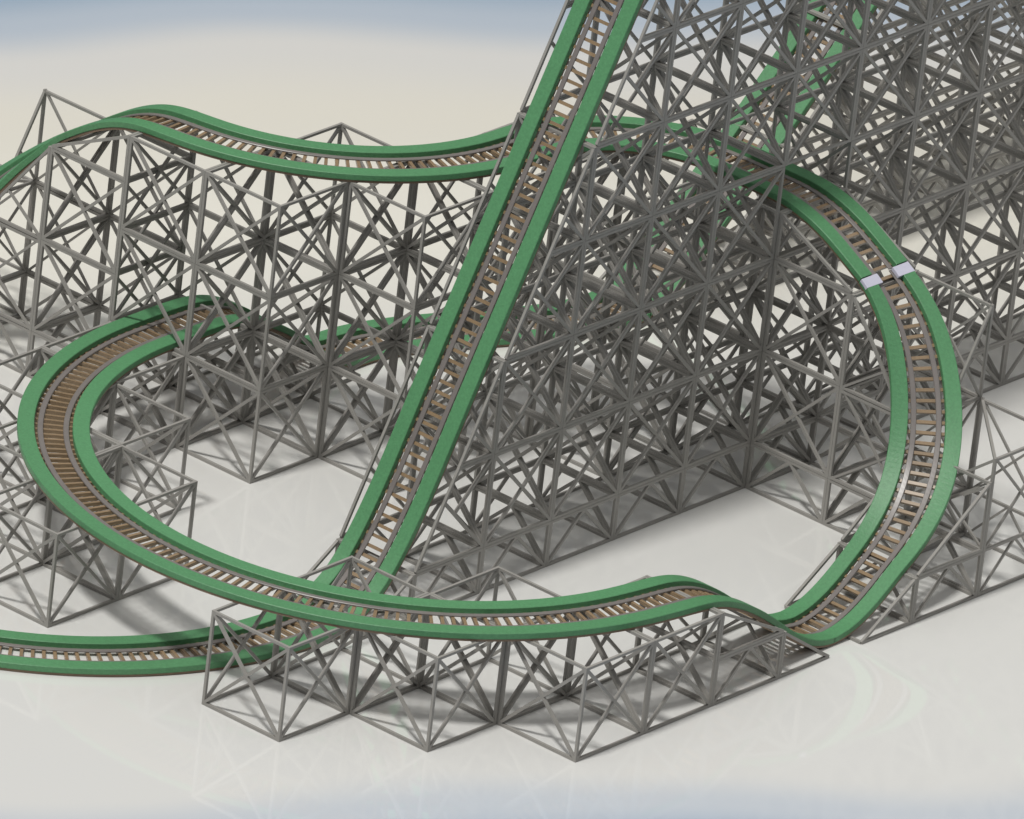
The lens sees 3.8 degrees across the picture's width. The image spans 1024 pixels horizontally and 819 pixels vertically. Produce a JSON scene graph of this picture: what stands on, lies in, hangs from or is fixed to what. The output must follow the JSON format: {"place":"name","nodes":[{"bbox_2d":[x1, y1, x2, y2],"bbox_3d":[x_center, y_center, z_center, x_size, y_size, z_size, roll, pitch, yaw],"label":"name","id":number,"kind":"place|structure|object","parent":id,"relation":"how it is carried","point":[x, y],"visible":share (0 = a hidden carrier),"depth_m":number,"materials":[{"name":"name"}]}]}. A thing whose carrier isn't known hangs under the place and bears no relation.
{"place":"outdoors","nodes":[
{"label":"outdoors","id":0,"kind":"place"},
{"bbox_2d":[0,0,1023,818],"bbox_3d":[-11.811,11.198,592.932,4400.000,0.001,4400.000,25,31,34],"label":"ground","id":1,"kind":"structure","parent":0,"point":[920,720],"depth_m":608.39,"materials":[{"name":"white"}]},
{"bbox_2d":[0,89,194,402],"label":"trestle","id":2,"kind":"object","parent":1,"relation":"on","point":[105,218],"visible":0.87,"depth_m":616.67,"materials":[{"name":"grey paint"}]},
{"bbox_2d":[0,317,360,627],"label":"trestle","id":3,"kind":"object","parent":1,"relation":"on","point":[108,455],"visible":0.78,"depth_m":604.31,"materials":[{"name":"grey paint"}]},
{"bbox_2d":[104,111,759,492],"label":"trestle","id":4,"kind":"object","parent":1,"relation":"on","point":[336,273],"visible":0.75,"depth_m":612.85,"materials":[{"name":"grey paint"}]},
{"bbox_2d":[0,104,906,282],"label":"coaster track","id":5,"kind":"structure","parent":4,"relation":"on","point":[146,120],"depth_m":611.31,"materials":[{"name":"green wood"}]},
{"bbox_2d":[202,556,829,762],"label":"trestle","id":6,"kind":"object","parent":1,"relation":"on","point":[417,679],"visible":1,"depth_m":594.30,"materials":[{"name":"grey paint"}]},
{"bbox_2d":[17,292,834,647],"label":"coaster track","id":7,"kind":"structure","parent":6,"relation":"on","point":[69,448],"depth_m":596.73,"materials":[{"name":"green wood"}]},
{"bbox_2d":[297,0,1023,639],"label":"trestle","id":8,"kind":"object","parent":1,"relation":"on","point":[645,216],"visible":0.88,"depth_m":610.46,"materials":[{"name":"grey paint"}]},
{"bbox_2d":[0,0,643,676],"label":"coaster track","id":9,"kind":"structure","parent":8,"relation":"on","point":[496,314],"depth_m":600.56,"materials":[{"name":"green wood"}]},
{"bbox_2d":[590,0,1023,321],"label":"trestle","id":10,"kind":"object","parent":1,"relation":"on","point":[995,127],"visible":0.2,"depth_m":639.01,"materials":[{"name":"grey paint"}]},
{"bbox_2d":[614,0,877,317],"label":"coaster track","id":11,"kind":"structure","parent":10,"relation":"on","point":[832,47],"depth_m":632.83,"materials":[{"name":"green metal"}]},
{"bbox_2d":[745,188,1023,643],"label":"trestle","id":12,"kind":"object","parent":1,"relation":"on","point":[843,383],"visible":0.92,"depth_m":611.51,"materials":[{"name":"grey paint"}]},
{"bbox_2d":[781,262,961,644],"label":"coaster track","id":13,"kind":"structure","parent":12,"relation":"on","point":[850,619],"depth_m":607.90,"materials":[{"name":"metal"}]}
]}

